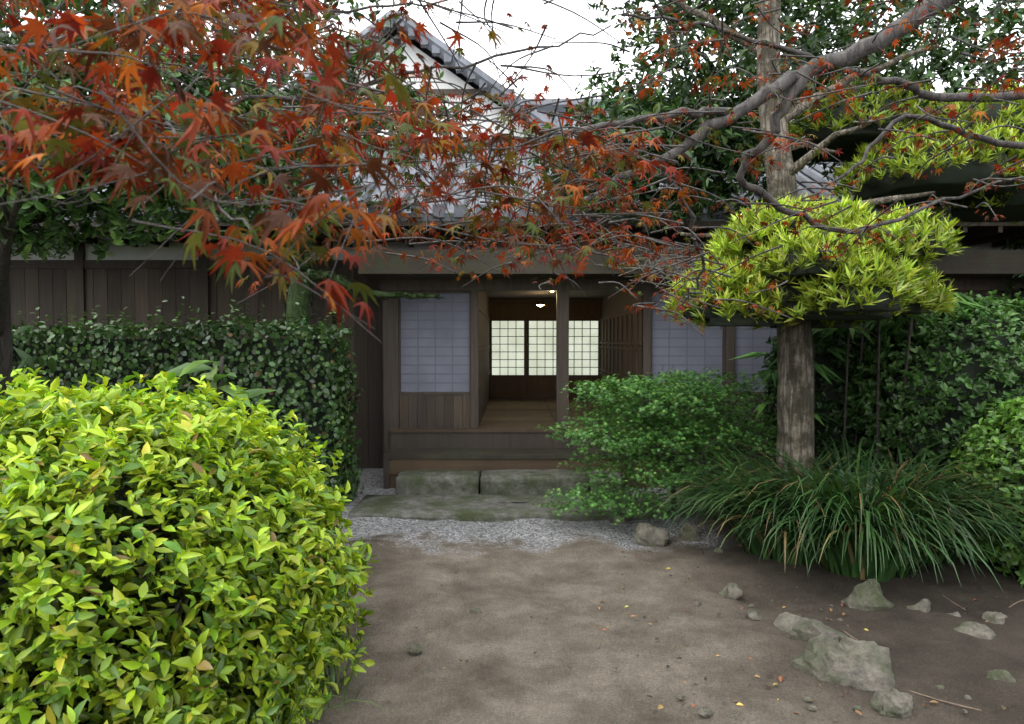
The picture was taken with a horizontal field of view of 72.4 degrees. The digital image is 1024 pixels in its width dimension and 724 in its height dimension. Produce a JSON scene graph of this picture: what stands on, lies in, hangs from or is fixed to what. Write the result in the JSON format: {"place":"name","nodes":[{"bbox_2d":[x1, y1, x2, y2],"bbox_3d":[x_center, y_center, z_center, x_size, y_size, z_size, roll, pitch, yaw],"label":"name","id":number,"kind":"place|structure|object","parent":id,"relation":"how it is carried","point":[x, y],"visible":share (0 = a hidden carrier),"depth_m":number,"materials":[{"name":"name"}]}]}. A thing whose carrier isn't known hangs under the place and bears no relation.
{"place":"outdoors","nodes":[
{"label":"outdoors","id":0,"kind":"place"},
{"bbox_2d":[0,0,1023,342],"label":"maple","id":1,"kind":"object","parent":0,"point":[34,130],"depth_m":1.58,"materials":[{"name":"red plant"}]},
{"bbox_2d":[2,0,1023,97],"label":"sky","id":2,"kind":"structure","parent":0,"point":[569,58],"materials":[{"name":"white"}]},
{"bbox_2d":[10,34,1023,488],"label":"house","id":3,"kind":"structure","parent":0,"point":[80,285],"depth_m":10.27,"materials":[{"name":"brown wood"}]},
{"bbox_2d":[390,304,655,431],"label":"wood house","id":4,"kind":"structure","parent":3,"relation":"attached to","point":[515,387],"depth_m":13.93,"materials":[{"name":"brown wood"}]},
{"bbox_2d":[389,459,664,487],"bbox_3d":[0.165,1.415,9.099,3.530,0.400,0.500,0,2,0],"label":"wooden step","id":5,"kind":"object","parent":3,"relation":"attached to","point":[397,467],"visible":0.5,"depth_m":8.85,"materials":[{"name":"brown wood"}]},
{"bbox_2d":[62,10,997,220],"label":"house roof tiles","id":6,"kind":"object","parent":3,"relation":"attached to","point":[435,48],"visible":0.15,"depth_m":10.45,"materials":[{"name":"grey tile"}]},
{"bbox_2d":[492,321,597,374],"bbox_3d":[1.030,-0.280,13.998,2.860,1.080,0.008,0,2,0],"label":"shoji screen","id":7,"kind":"object","parent":3,"relation":"attached to","point":[517,352],"visible":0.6,"depth_m":13.99,"materials":[{"name":"white"}]},
{"bbox_2d":[482,400,629,419],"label":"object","id":8,"kind":"object","parent":3,"relation":"attached to","point":[517,414],"visible":0.45,"depth_m":11.82,"materials":[{"name":"brown wood"}]},
{"bbox_2d":[401,293,776,391],"bbox_3d":[1.840,-0.262,9.446,6.680,1.330,0.008,0,2,0],"label":"window panel","id":9,"kind":"object","parent":3,"relation":"attached to","point":[440,387],"visible":0.38,"depth_m":9.44,"materials":[{"name":"white paper"}]},
{"bbox_2d":[401,293,776,391],"bbox_3d":[1.840,-0.262,9.440,6.680,1.330,0.003,0,2,0],"label":"window lattice","id":10,"kind":"object","parent":3,"relation":"attached to","point":[452,347],"visible":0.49,"depth_m":9.44,"materials":[{"name":"grey wood"}]},
{"bbox_2d":[593,241,704,289],"bbox_3d":[1.857,-1.188,8.612,1.720,0.618,0.238,0,2,0],"label":"dry vine tangle","id":11,"kind":"object","parent":3,"relation":"attached to","point":[656,261],"visible":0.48,"depth_m":8.60,"materials":[{"name":"brown plant"}]},
{"bbox_2d":[358,250,1023,458],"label":"wooden beam","id":12,"kind":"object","parent":3,"relation":"attached to","point":[988,262],"visible":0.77,"depth_m":8.65,"materials":[{"name":"brown wood"}]},
{"bbox_2d":[128,468,1023,723],"bbox_3d":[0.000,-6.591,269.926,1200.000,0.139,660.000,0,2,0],"label":"ground","id":13,"kind":"structure","parent":0,"point":[504,674],"depth_m":4.55,"materials":[{"name":"brown soil"}]},
{"bbox_2d":[0,454,245,719],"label":"shade bush","id":14,"kind":"object","parent":13,"relation":"on","point":[121,537],"visible":0.03,"depth_m":3.22,"materials":[{"name":"green plant"}]},
{"bbox_2d":[13,325,301,425],"bbox_3d":[-3.109,0.712,5.360,2.999,2.040,1.478,0,2,0],"label":"plant","id":15,"kind":"object","parent":13,"relation":"on","point":[183,369],"depth_m":4.99,"materials":[{"name":"green plant"}]},
{"bbox_2d":[12,295,363,504],"bbox_3d":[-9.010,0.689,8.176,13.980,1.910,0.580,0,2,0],"label":"hedge","id":16,"kind":"object","parent":13,"relation":"on","point":[313,429],"visible":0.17,"depth_m":7.87,"materials":[{"name":"green plant"}]},
{"bbox_2d":[0,367,380,723],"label":"bush","id":17,"kind":"object","parent":13,"relation":"on","point":[284,569],"depth_m":3.08,"materials":[{"name":"green plant"}]},
{"bbox_2d":[0,0,455,398],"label":"tree","id":18,"kind":"object","parent":13,"relation":"on","point":[57,232],"depth_m":5.69,"materials":[{"name":"red plant"}]},
{"bbox_2d":[142,634,388,723],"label":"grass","id":19,"kind":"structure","parent":13,"relation":"on","point":[301,683],"depth_m":3.38,"materials":[{"name":"green plant"}]},
{"bbox_2d":[215,200,438,338],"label":"mossy tree limbs","id":20,"kind":"object","parent":13,"relation":"on","point":[295,291],"visible":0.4,"depth_m":8.82,"materials":[{"name":"green plant"}]},
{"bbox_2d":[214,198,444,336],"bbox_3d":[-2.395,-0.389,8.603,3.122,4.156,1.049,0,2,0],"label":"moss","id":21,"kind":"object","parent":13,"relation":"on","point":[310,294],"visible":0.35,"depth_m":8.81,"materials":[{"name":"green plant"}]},
{"bbox_2d":[348,469,673,521],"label":"house stone steps","id":22,"kind":"structure","parent":13,"relation":"on","point":[493,496],"depth_m":8.16,"materials":[{"name":"grey stone"}]},
{"bbox_2d":[533,364,776,524],"bbox_3d":[1.615,0.857,7.284,2.840,1.641,1.921,0,2,0],"label":"bush","id":23,"kind":"object","parent":13,"relation":"on","point":[673,385],"depth_m":7.05,"materials":[{"name":"green plant"}]},
{"bbox_2d":[383,523,1023,715],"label":"fallen leaves","id":24,"kind":"object","parent":13,"relation":"on","point":[780,679],"depth_m":3.95,"materials":[{"name":"brown plant"}]},
{"bbox_2d":[400,513,1015,723],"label":"garden rocks","id":25,"kind":"object","parent":13,"relation":"on","point":[829,654],"visible":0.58,"depth_m":4.02,"materials":[{"name":"stone"}]},
{"bbox_2d":[528,0,1023,299],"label":"branches","id":26,"kind":"object","parent":13,"relation":"on","point":[718,159],"visible":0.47,"depth_m":7.98,"materials":[{"name":"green plant"}]},
{"bbox_2d":[668,0,938,490],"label":"tree trunk","id":27,"kind":"object","parent":13,"relation":"on","point":[795,408],"visible":0.56,"depth_m":6.53,"materials":[{"name":"brown wood"}]},
{"bbox_2d":[661,74,1023,330],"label":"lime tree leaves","id":28,"kind":"object","parent":27,"relation":"attached to","point":[910,280],"visible":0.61,"depth_m":5.81,"materials":[{"name":"green plant"}]},
{"bbox_2d":[681,97,1023,327],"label":"pine branches","id":29,"kind":"object","parent":27,"relation":"attached to","point":[951,180],"visible":0.27,"depth_m":6.79,"materials":[{"name":"green plant"}]},
{"bbox_2d":[639,432,1023,590],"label":"liriope blades","id":30,"kind":"object","parent":13,"relation":"on","point":[862,521],"visible":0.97,"depth_m":5.51,"materials":[{"name":"green plant"}]},
{"bbox_2d":[768,280,969,482],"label":"thin tree stems","id":31,"kind":"object","parent":13,"relation":"on","point":[911,325],"visible":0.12,"depth_m":6.92,"materials":[{"name":"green plant"}]},
{"bbox_2d":[729,292,1020,425],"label":"palm leaflets","id":32,"kind":"object","parent":31,"relation":"on","point":[962,301],"visible":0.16,"depth_m":7.26,"materials":[{"name":"green plant"}]},
{"bbox_2d":[758,290,1023,586],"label":"clipped bush leaves","id":33,"kind":"object","parent":13,"relation":"on","point":[982,438],"visible":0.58,"depth_m":6.58,"materials":[{"name":"green plant"}]},
{"bbox_2d":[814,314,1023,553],"bbox_3d":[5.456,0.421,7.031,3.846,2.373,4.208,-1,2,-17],"label":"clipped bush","id":34,"kind":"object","parent":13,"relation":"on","point":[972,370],"visible":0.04,"depth_m":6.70,"materials":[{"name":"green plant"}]}
]}

